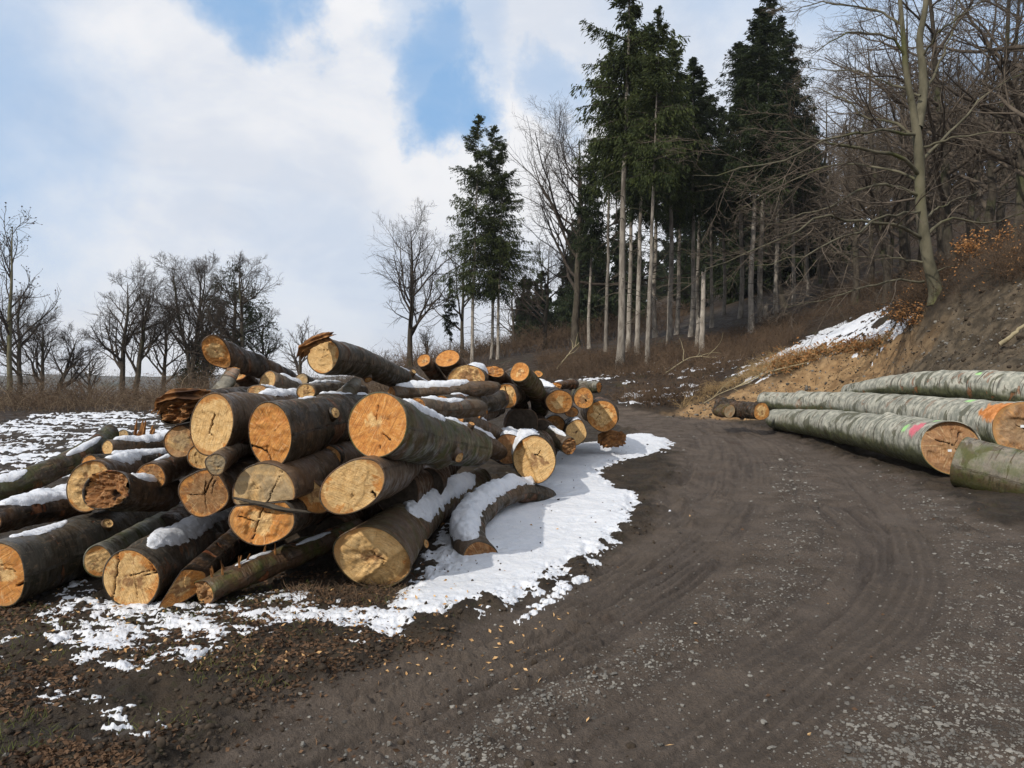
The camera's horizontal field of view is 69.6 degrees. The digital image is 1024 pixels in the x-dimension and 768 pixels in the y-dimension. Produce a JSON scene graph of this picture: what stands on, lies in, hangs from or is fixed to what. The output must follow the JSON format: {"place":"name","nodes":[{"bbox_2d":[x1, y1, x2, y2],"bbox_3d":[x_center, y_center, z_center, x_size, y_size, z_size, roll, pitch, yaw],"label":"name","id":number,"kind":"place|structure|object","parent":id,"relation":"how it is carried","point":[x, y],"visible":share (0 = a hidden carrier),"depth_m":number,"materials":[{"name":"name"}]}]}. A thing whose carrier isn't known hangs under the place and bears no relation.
{"place":"outdoors","nodes":[
{"label":"outdoors","id":0,"kind":"place"},
{"bbox_2d":[0,174,1023,767],"bbox_3d":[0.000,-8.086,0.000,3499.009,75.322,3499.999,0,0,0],"label":"ground","id":1,"kind":"structure","parent":0,"point":[640,474],"depth_m":5.69,"materials":[{"name":"brown soil"}]},
{"bbox_2d":[0,202,60,399],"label":"alder tree","id":2,"kind":"object","parent":1,"relation":"on","point":[8,323],"visible":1,"depth_m":44.00,"materials":[{"name":"brown plant"}]},
{"bbox_2d":[0,288,61,391],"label":"bare tree","id":3,"kind":"object","parent":1,"relation":"on","point":[19,346],"visible":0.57,"depth_m":49.92,"materials":[{"name":"brown plant"}]},
{"bbox_2d":[1,305,62,393],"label":"bare tree","id":4,"kind":"object","parent":1,"relation":"on","point":[40,345],"visible":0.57,"depth_m":55.72,"materials":[{"name":"brown plant"}]},
{"bbox_2d":[0,490,91,532],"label":"log","id":5,"kind":"object","parent":1,"relation":"on","point":[20,511],"visible":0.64,"depth_m":6.23,"materials":[{"name":"brown wood"}]},
{"bbox_2d":[0,424,118,500],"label":"log","id":6,"kind":"object","parent":1,"relation":"on","point":[44,473],"visible":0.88,"depth_m":7.02,"materials":[{"name":"brown wood"}]},
{"bbox_2d":[42,320,120,392],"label":"bare tree","id":7,"kind":"object","parent":1,"relation":"on","point":[70,358],"visible":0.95,"depth_m":52.15,"materials":[{"name":"brown plant"}]},
{"bbox_2d":[0,501,181,606],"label":"log","id":8,"kind":"object","parent":1,"relation":"on","point":[38,561],"visible":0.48,"depth_m":5.51,"materials":[{"name":"brown wood"}]},
{"bbox_2d":[66,448,150,512],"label":"log","id":9,"kind":"object","parent":8,"relation":"on","point":[130,462],"visible":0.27,"depth_m":6.12,"materials":[{"name":"beige wood"}]},
{"bbox_2d":[101,432,166,453],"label":"log","id":10,"kind":"object","parent":9,"relation":"on","point":[129,442],"visible":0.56,"depth_m":7.49,"materials":[{"name":"brown wood"}]},
{"bbox_2d":[79,258,164,397],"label":"oak tree","id":11,"kind":"object","parent":1,"relation":"on","point":[120,362],"visible":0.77,"depth_m":49.71,"materials":[{"name":"brown plant"}]},
{"bbox_2d":[95,270,188,394],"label":"oak tree","id":12,"kind":"object","parent":1,"relation":"on","point":[141,355],"visible":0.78,"depth_m":48.97,"materials":[{"name":"brown plant"}]},
{"bbox_2d":[102,505,236,604],"bbox_3d":[-2.879,1.369,7.062,0.579,0.482,3.667,0,0,-8],"label":"log","id":13,"kind":"object","parent":1,"relation":"on","point":[147,569],"visible":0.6,"depth_m":5.41,"materials":[{"name":"brown wood"}]},
{"bbox_2d":[83,506,175,577],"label":"log","id":14,"kind":"object","parent":13,"relation":"on","point":[97,556],"visible":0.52,"depth_m":5.63,"materials":[{"name":"brown wood"}]},
{"bbox_2d":[82,470,180,511],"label":"log","id":15,"kind":"object","parent":13,"relation":"on","point":[116,490],"visible":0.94,"depth_m":5.68,"materials":[{"name":"brown wood"}]},
{"bbox_2d":[136,454,198,487],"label":"log","id":16,"kind":"object","parent":15,"relation":"on","point":[165,469],"visible":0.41,"depth_m":6.10,"materials":[{"name":"brown wood"}]},
{"bbox_2d":[163,422,192,457],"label":"log","id":17,"kind":"object","parent":16,"relation":"on","point":[177,442],"visible":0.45,"depth_m":5.85,"materials":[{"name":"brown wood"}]},
{"bbox_2d":[151,386,248,425],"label":"log","id":18,"kind":"object","parent":17,"relation":"on","point":[175,406],"visible":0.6,"depth_m":5.78,"materials":[{"name":"brown wood"}]},
{"bbox_2d":[201,335,296,378],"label":"log","id":19,"kind":"object","parent":18,"relation":"on","point":[219,352],"visible":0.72,"depth_m":7.68,"materials":[{"name":"brown wood"}]},
{"bbox_2d":[135,249,238,387],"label":"bare tree","id":20,"kind":"object","parent":1,"relation":"on","point":[174,285],"visible":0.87,"depth_m":49.27,"materials":[{"name":"brown plant"}]},
{"bbox_2d":[158,529,248,608],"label":"log","id":21,"kind":"object","parent":1,"relation":"on","point":[227,547],"visible":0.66,"depth_m":5.52,"materials":[{"name":"brown wood"}]},
{"bbox_2d":[169,255,237,385],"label":"bare tree","id":22,"kind":"object","parent":1,"relation":"on","point":[204,364],"visible":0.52,"depth_m":50.48,"materials":[{"name":"brown plant"}]},
{"bbox_2d":[178,457,257,517],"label":"log","id":23,"kind":"object","parent":1,"relation":"on","point":[202,493],"visible":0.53,"depth_m":5.50,"materials":[{"name":"brown wood"}]},
{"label":"log","id":24,"kind":"object","parent":23,"relation":"on","visible":0},
{"bbox_2d":[205,443,254,475],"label":"log","id":25,"kind":"object","parent":24,"relation":"on","point":[220,461],"visible":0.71,"depth_m":5.27,"materials":[{"name":"brown wood"}]},
{"bbox_2d":[190,388,298,455],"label":"log","id":26,"kind":"object","parent":25,"relation":"on","point":[218,421],"visible":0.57,"depth_m":5.53,"materials":[{"name":"beige wood"}]},
{"bbox_2d":[166,251,283,361],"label":"bare tree","id":27,"kind":"object","parent":1,"relation":"on","point":[222,329],"visible":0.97,"depth_m":48.38,"materials":[{"name":"brown plant"}]},
{"bbox_2d":[0,581,453,763],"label":"fallen leaves","id":28,"kind":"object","parent":1,"relation":"on","point":[150,660],"depth_m":4.34,"materials":[{"name":"brown plant"}]},
{"bbox_2d":[183,260,286,386],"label":"bare tree","id":29,"kind":"object","parent":1,"relation":"on","point":[248,321],"visible":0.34,"depth_m":55.40,"materials":[{"name":"brown plant"}]},
{"bbox_2d":[0,335,513,415],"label":"brambles","id":30,"kind":"object","parent":1,"relation":"on","point":[32,403],"visible":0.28,"depth_m":30.35,"materials":[{"name":"brown plant"}]},
{"bbox_2d":[194,518,362,603],"bbox_3d":[-1.778,1.391,5.891,0.303,0.417,1.506,0,0,38],"label":"log","id":31,"kind":"object","parent":1,"relation":"on","point":[240,574],"visible":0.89,"depth_m":5.62,"materials":[{"name":"brown wood"}]},
{"bbox_2d":[281,575,408,608],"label":"dead weeds","id":32,"kind":"object","parent":1,"relation":"on","point":[355,591],"visible":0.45,"depth_m":5.48,"materials":[{"name":"plant"}]},
{"bbox_2d":[313,503,380,553],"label":"log","id":33,"kind":"object","parent":1,"relation":"on","point":[333,520],"visible":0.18,"depth_m":6.68,"materials":[{"name":"wood"}]},
{"bbox_2d":[228,496,331,545],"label":"log","id":34,"kind":"object","parent":33,"relation":"on","point":[256,523],"visible":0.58,"depth_m":5.31,"materials":[{"name":"beige wood"}]},
{"bbox_2d":[232,441,363,504],"bbox_3d":[-1.692,0.685,7.236,0.699,0.392,3.854,0,0,0],"label":"log","id":35,"kind":"object","parent":34,"relation":"on","point":[269,481],"visible":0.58,"depth_m":5.36,"materials":[{"name":"brown wood"}]},
{"bbox_2d":[248,391,367,463],"bbox_3d":[-1.582,0.343,6.938,0.436,0.560,3.150,0,0,6],"label":"log","id":36,"kind":"object","parent":35,"relation":"on","point":[284,431],"visible":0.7,"depth_m":5.57,"materials":[{"name":"brown wood"}]},
{"bbox_2d":[332,468,491,588],"bbox_3d":[-0.858,1.321,7.712,0.658,0.545,4.383,0,0,7],"label":"log","id":37,"kind":"object","parent":1,"relation":"on","point":[388,544],"visible":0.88,"depth_m":5.80,"materials":[{"name":"brown wood"}]},
{"bbox_2d":[377,465,433,509],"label":"log","id":38,"kind":"object","parent":37,"relation":"on","point":[419,486],"visible":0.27,"depth_m":6.91,"materials":[{"name":"brown wood"}]},
{"bbox_2d":[319,455,422,514],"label":"log","id":39,"kind":"object","parent":38,"relation":"on","point":[355,485],"visible":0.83,"depth_m":5.31,"materials":[{"name":"beige wood"}]},
{"bbox_2d":[348,392,492,468],"bbox_3d":[-0.751,0.500,7.045,0.561,0.878,2.844,0,0,13],"label":"log","id":40,"kind":"object","parent":39,"relation":"on","point":[390,426],"visible":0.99,"depth_m":5.88,"materials":[{"name":"brown wood"}]},
{"bbox_2d":[412,395,487,418],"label":"log","id":41,"kind":"object","parent":40,"relation":"on","point":[458,408],"visible":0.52,"depth_m":7.79,"materials":[{"name":"brown wood"}]},
{"bbox_2d":[360,197,471,367],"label":"oak tree","id":42,"kind":"object","parent":1,"relation":"on","point":[412,292],"visible":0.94,"depth_m":61.47,"materials":[{"name":"brown plant"}]},
{"bbox_2d":[5,413,828,745],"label":"wood chips","id":43,"kind":"object","parent":1,"relation":"on","point":[315,625],"visible":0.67,"depth_m":4.54,"materials":[{"name":"wood"}]},
{"bbox_2d":[0,306,907,736],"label":"snow cover","id":44,"kind":"object","parent":1,"relation":"on","point":[578,514],"visible":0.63,"depth_m":6.56,"materials":[{"name":"white snow"}]},
{"bbox_2d":[597,430,625,447],"bbox_3d":[1.932,1.050,14.030,0.617,0.352,0.381,0,0,-17],"label":"wood chunk","id":45,"kind":"object","parent":44,"relation":"on","point":[611,438],"visible":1,"depth_m":13.94,"materials":[{"name":"wood"}]},
{"bbox_2d":[580,397,618,431],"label":"log","id":46,"kind":"object","parent":45,"relation":"on","point":[600,414],"visible":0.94,"depth_m":13.61,"materials":[{"name":"beige wood"}]},
{"bbox_2d":[435,114,518,362],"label":"spruce tree","id":47,"kind":"object","parent":1,"relation":"on","point":[478,176],"visible":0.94,"depth_m":54.83,"materials":[{"name":"green plant"}]},
{"bbox_2d":[459,124,531,358],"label":"spruce tree","id":48,"kind":"object","parent":1,"relation":"on","point":[492,134],"visible":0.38,"depth_m":56.78,"materials":[{"name":"green plant"}]},
{"bbox_2d":[449,473,555,555],"bbox_3d":[-0.123,1.395,8.080,0.706,0.641,3.149,0,0,14],"label":"log","id":49,"kind":"object","parent":1,"relation":"on","point":[476,510],"visible":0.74,"depth_m":7.68,"materials":[{"name":"brown plant"}]},
{"bbox_2d":[511,428,557,483],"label":"log","id":50,"kind":"object","parent":49,"relation":"on","point":[534,452],"visible":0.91,"depth_m":9.11,"materials":[{"name":"beige wood"}]},
{"bbox_2d":[464,142,543,358],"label":"spruce tree","id":51,"kind":"object","parent":1,"relation":"on","point":[506,198],"visible":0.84,"depth_m":55.80,"materials":[{"name":"green plant"}]},
{"bbox_2d":[497,426,517,463],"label":"log","id":52,"kind":"object","parent":1,"relation":"on","point":[506,437],"visible":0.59,"depth_m":9.31,"materials":[{"name":"brown wood"}]},
{"bbox_2d":[458,417,502,438],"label":"log","id":53,"kind":"object","parent":52,"relation":"on","point":[483,423],"visible":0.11,"depth_m":8.98,"materials":[{"name":"brown wood"}]},
{"bbox_2d":[478,410,497,420],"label":"log","id":54,"kind":"object","parent":53,"relation":"on","point":[491,415],"visible":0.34,"depth_m":9.63,"materials":[{"name":"brown wood"}]},
{"bbox_2d":[437,390,508,411],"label":"log","id":55,"kind":"object","parent":54,"relation":"on","point":[498,400],"visible":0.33,"depth_m":9.39,"materials":[{"name":"brown wood"}]},
{"bbox_2d":[388,379,500,398],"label":"log","id":56,"kind":"object","parent":55,"relation":"on","point":[411,389],"visible":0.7,"depth_m":8.83,"materials":[{"name":"wood"}]},
{"bbox_2d":[296,332,427,386],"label":"log","id":57,"kind":"object","parent":56,"relation":"on","point":[324,353],"visible":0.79,"depth_m":6.98,"materials":[{"name":"brown wood"}]},
{"bbox_2d":[0,406,1023,767],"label":"fallen leaves","id":58,"kind":"object","parent":1,"relation":"on","point":[70,744],"visible":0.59,"depth_m":4.20,"materials":[{"name":"brown plant"}]},
{"bbox_2d":[329,298,700,378],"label":"brambles","id":59,"kind":"object","parent":1,"relation":"on","point":[552,337],"visible":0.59,"depth_m":65.46,"materials":[{"name":"brown plant"}]},
{"bbox_2d":[494,238,587,348],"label":"oak tree","id":60,"kind":"object","parent":1,"relation":"on","point":[539,307],"visible":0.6,"depth_m":63.90,"materials":[{"name":"brown plant"}]},
{"bbox_2d":[535,412,553,430],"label":"log","id":61,"kind":"object","parent":1,"relation":"on","point":[544,423],"visible":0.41,"depth_m":11.80,"materials":[{"name":"brown wood"}]},
{"bbox_2d":[510,362,547,416],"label":"log","id":62,"kind":"object","parent":61,"relation":"on","point":[525,378],"visible":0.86,"depth_m":11.35,"materials":[{"name":"brown wood"}]},
{"bbox_2d":[553,215,617,334],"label":"spruce tree","id":63,"kind":"object","parent":1,"relation":"on","point":[595,300],"visible":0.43,"depth_m":81.03,"materials":[{"name":"green plant"}]},
{"bbox_2d":[566,138,619,348],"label":"spruce tree","id":64,"kind":"object","parent":1,"relation":"on","point":[594,236],"visible":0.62,"depth_m":51.88,"materials":[{"name":"green plant"}]},
{"bbox_2d":[572,42,626,351],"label":"spruce tree","id":65,"kind":"object","parent":1,"relation":"on","point":[596,167],"visible":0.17,"depth_m":47.86,"materials":[{"name":"green plant"}]},
{"bbox_2d":[493,88,726,347],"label":"oak tree","id":66,"kind":"object","parent":1,"relation":"on","point":[577,282],"visible":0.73,"depth_m":57.84,"materials":[{"name":"brown plant"}]},
{"bbox_2d":[569,0,691,366],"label":"spruce tree","id":67,"kind":"object","parent":1,"relation":"on","point":[616,70],"visible":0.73,"depth_m":39.86,"materials":[{"name":"green plant"}]},
{"bbox_2d":[595,24,689,352],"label":"spruce tree","id":68,"kind":"object","parent":1,"relation":"on","point":[635,198],"visible":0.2,"depth_m":44.85,"materials":[{"name":"green plant"}]},
{"bbox_2d":[612,5,706,363],"bbox_3d":[7.593,-10.042,37.785,4.007,18.965,5.174,0,0,-17],"label":"spruce tree","id":69,"kind":"object","parent":1,"relation":"on","point":[663,171],"visible":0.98,"depth_m":37.71,"materials":[{"name":"green plant"}]},
{"bbox_2d":[530,299,825,407],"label":"brambles","id":70,"kind":"object","parent":1,"relation":"on","point":[728,354],"visible":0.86,"depth_m":37.05,"materials":[{"name":"brown plant"}]},
{"bbox_2d":[653,43,713,345],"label":"spruce tree","id":71,"kind":"object","parent":1,"relation":"on","point":[682,201],"visible":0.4,"depth_m":47.83,"materials":[{"name":"green plant"}]},
{"bbox_2d":[667,57,734,336],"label":"spruce tree","id":72,"kind":"object","parent":1,"relation":"on","point":[701,103],"visible":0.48,"depth_m":51.62,"materials":[{"name":"green plant"}]},
{"bbox_2d":[695,93,735,327],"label":"spruce tree","id":73,"kind":"object","parent":1,"relation":"on","point":[715,158],"visible":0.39,"depth_m":57.55,"materials":[{"name":"green plant"}]},
{"bbox_2d":[705,215,755,304],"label":"spruce tree","id":74,"kind":"object","parent":1,"relation":"on","point":[734,297],"visible":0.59,"depth_m":79.91,"materials":[{"name":"green plant"}]},
{"bbox_2d":[707,41,767,318],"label":"spruce tree","id":75,"kind":"object","parent":1,"relation":"on","point":[742,277],"visible":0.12,"depth_m":59.77,"materials":[{"name":"green plant"}]},
{"bbox_2d":[666,340,829,408],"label":"dry grass","id":76,"kind":"structure","parent":1,"relation":"on","point":[748,374],"depth_m":27.71,"materials":[{"name":"plant"}]},
{"bbox_2d":[715,6,803,332],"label":"spruce tree","id":77,"kind":"object","parent":1,"relation":"on","point":[757,74],"visible":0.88,"depth_m":45.83,"materials":[{"name":"green plant"}]},
{"bbox_2d":[723,0,816,321],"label":"spruce tree","id":78,"kind":"object","parent":1,"relation":"on","point":[776,40],"visible":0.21,"depth_m":51.84,"materials":[{"name":"green plant"}]},
{"bbox_2d":[707,101,842,308],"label":"beech tree","id":79,"kind":"object","parent":1,"relation":"on","point":[780,290],"visible":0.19,"depth_m":58.62,"materials":[{"name":"brown plant"}]},
{"bbox_2d":[756,15,822,313],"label":"spruce tree","id":80,"kind":"object","parent":1,"relation":"on","point":[780,19],"visible":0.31,"depth_m":56.63,"materials":[{"name":"green plant"}]},
{"bbox_2d":[777,56,824,304],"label":"spruce tree","id":81,"kind":"object","parent":1,"relation":"on","point":[814,189],"visible":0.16,"depth_m":59.43,"materials":[{"name":"green plant"}]},
{"bbox_2d":[770,72,896,294],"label":"beech tree","id":82,"kind":"object","parent":1,"relation":"on","point":[824,272],"visible":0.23,"depth_m":61.00,"materials":[{"name":"brown plant"}]},
{"bbox_2d":[765,409,980,474],"bbox_3d":[7.039,0.955,15.744,0.787,0.888,9.547,0,0,4],"label":"beech log","id":83,"kind":"object","parent":1,"relation":"on","point":[928,443],"visible":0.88,"depth_m":12.93,"materials":[{"name":"grey wood"}]},
{"bbox_2d":[786,71,971,304],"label":"beech tree","id":84,"kind":"object","parent":1,"relation":"on","point":[856,236],"visible":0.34,"depth_m":45.98,"materials":[{"name":"brown plant"}]},
{"bbox_2d":[785,18,988,304],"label":"beech tree","id":85,"kind":"object","parent":1,"relation":"on","point":[885,263],"visible":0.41,"depth_m":41.65,"materials":[{"name":"brown plant"}]},
{"bbox_2d":[757,390,1023,449],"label":"beech log","id":86,"kind":"object","parent":1,"relation":"on","point":[999,422],"visible":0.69,"depth_m":13.53,"materials":[{"name":"grey wood"}]},
{"bbox_2d":[787,0,1023,268],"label":"beech tree","id":87,"kind":"object","parent":1,"relation":"on","point":[947,231],"visible":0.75,"depth_m":33.01,"materials":[{"name":"brown plant"}]},
{"bbox_2d":[810,0,1016,282],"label":"beech tree","id":88,"kind":"object","parent":1,"relation":"on","point":[903,242],"visible":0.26,"depth_m":49.53,"materials":[{"name":"brown plant"}]},
{"bbox_2d":[804,189,1023,327],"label":"brambles","id":89,"kind":"object","parent":1,"relation":"on","point":[918,269],"visible":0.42,"depth_m":41.63,"materials":[{"name":"brown plant"}]},
{"bbox_2d":[823,1,1022,262],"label":"beech tree","id":90,"kind":"object","parent":1,"relation":"on","point":[939,240],"visible":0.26,"depth_m":44.11,"materials":[{"name":"brown plant"}]},
{"bbox_2d":[831,0,1023,254],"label":"beech tree","id":91,"kind":"object","parent":1,"relation":"on","point":[989,207],"visible":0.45,"depth_m":36.53,"materials":[{"name":"brown plant"}]},
{"bbox_2d":[864,0,1023,239],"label":"beech tree","id":92,"kind":"object","parent":1,"relation":"on","point":[1019,187],"visible":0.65,"depth_m":30.59,"materials":[{"name":"brown plant"}]},
{"bbox_2d":[864,0,1023,243],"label":"beech tree","id":93,"kind":"object","parent":1,"relation":"on","point":[1000,206],"visible":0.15,"depth_m":45.27,"materials":[{"name":"brown plant"}]},
{"bbox_2d":[881,0,1023,222],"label":"beech tree","id":94,"kind":"object","parent":1,"relation":"on","point":[1014,169],"visible":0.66,"depth_m":31.99,"materials":[{"name":"brown plant"}]},
{"bbox_2d":[901,0,1023,256],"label":"beech tree","id":95,"kind":"object","parent":1,"relation":"on","point":[972,216],"visible":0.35,"depth_m":39.70,"materials":[{"name":"brown plant"}]},
{"bbox_2d":[933,2,1023,130],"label":"beech tree","id":96,"kind":"object","parent":1,"relation":"on","point":[1009,106],"visible":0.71,"depth_m":28.53,"materials":[{"name":"brown plant"}]},
{"bbox_2d":[950,437,1023,493],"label":"beech log","id":97,"kind":"object","parent":1,"relation":"on","point":[976,464],"visible":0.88,"depth_m":10.07,"materials":[{"name":"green wood"}]},
{"bbox_2d":[0,0,1023,377],"label":"sky","id":98,"kind":"structure","parent":0,"point":[131,130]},
{"bbox_2d":[0,403,1023,767],"bbox_3d":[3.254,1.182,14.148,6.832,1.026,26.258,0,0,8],"label":"forest road","id":99,"kind":"structure","parent":0,"point":[855,615],"depth_m":4.53,"materials":[{"name":"grey gravel"}]},
{"bbox_2d":[0,428,702,767],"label":"mud clods","id":100,"kind":"object","parent":99,"relation":"on","point":[161,742],"visible":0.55,"depth_m":3.73,"materials":[{"name":"brown soil"}]},
{"bbox_2d":[676,276,1023,419],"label":"earth bank","id":101,"kind":"structure","parent":0,"point":[981,318],"depth_m":20.83,"materials":[{"name":"brown soil"}]},
{"bbox_2d":[617,0,1023,361],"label":"beech tree","id":102,"kind":"object","parent":101,"relation":"on","point":[917,168],"visible":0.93,"depth_m":21.58,"materials":[{"name":"brown plant"}]},
{"bbox_2d":[752,324,901,378],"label":"dry leaves","id":103,"kind":"object","parent":101,"relation":"on","point":[854,343],"visible":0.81,"depth_m":25.65,"materials":[{"name":"brown plant"}]},
{"bbox_2d":[664,282,1023,419],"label":"bank clods","id":104,"kind":"object","parent":101,"relation":"on","point":[1018,337],"visible":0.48,"depth_m":20.12,"materials":[{"name":"soil"}]},
{"bbox_2d":[841,370,1023,401],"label":"beech log","id":105,"kind":"object","parent":101,"relation":"on","point":[993,385],"visible":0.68,"depth_m":14.44,"materials":[{"name":"grey wood"}]},
{"bbox_2d":[873,227,1023,330],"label":"brambles","id":106,"kind":"object","parent":101,"relation":"on","point":[921,290],"visible":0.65,"depth_m":21.38,"materials":[{"name":"brown plant"}]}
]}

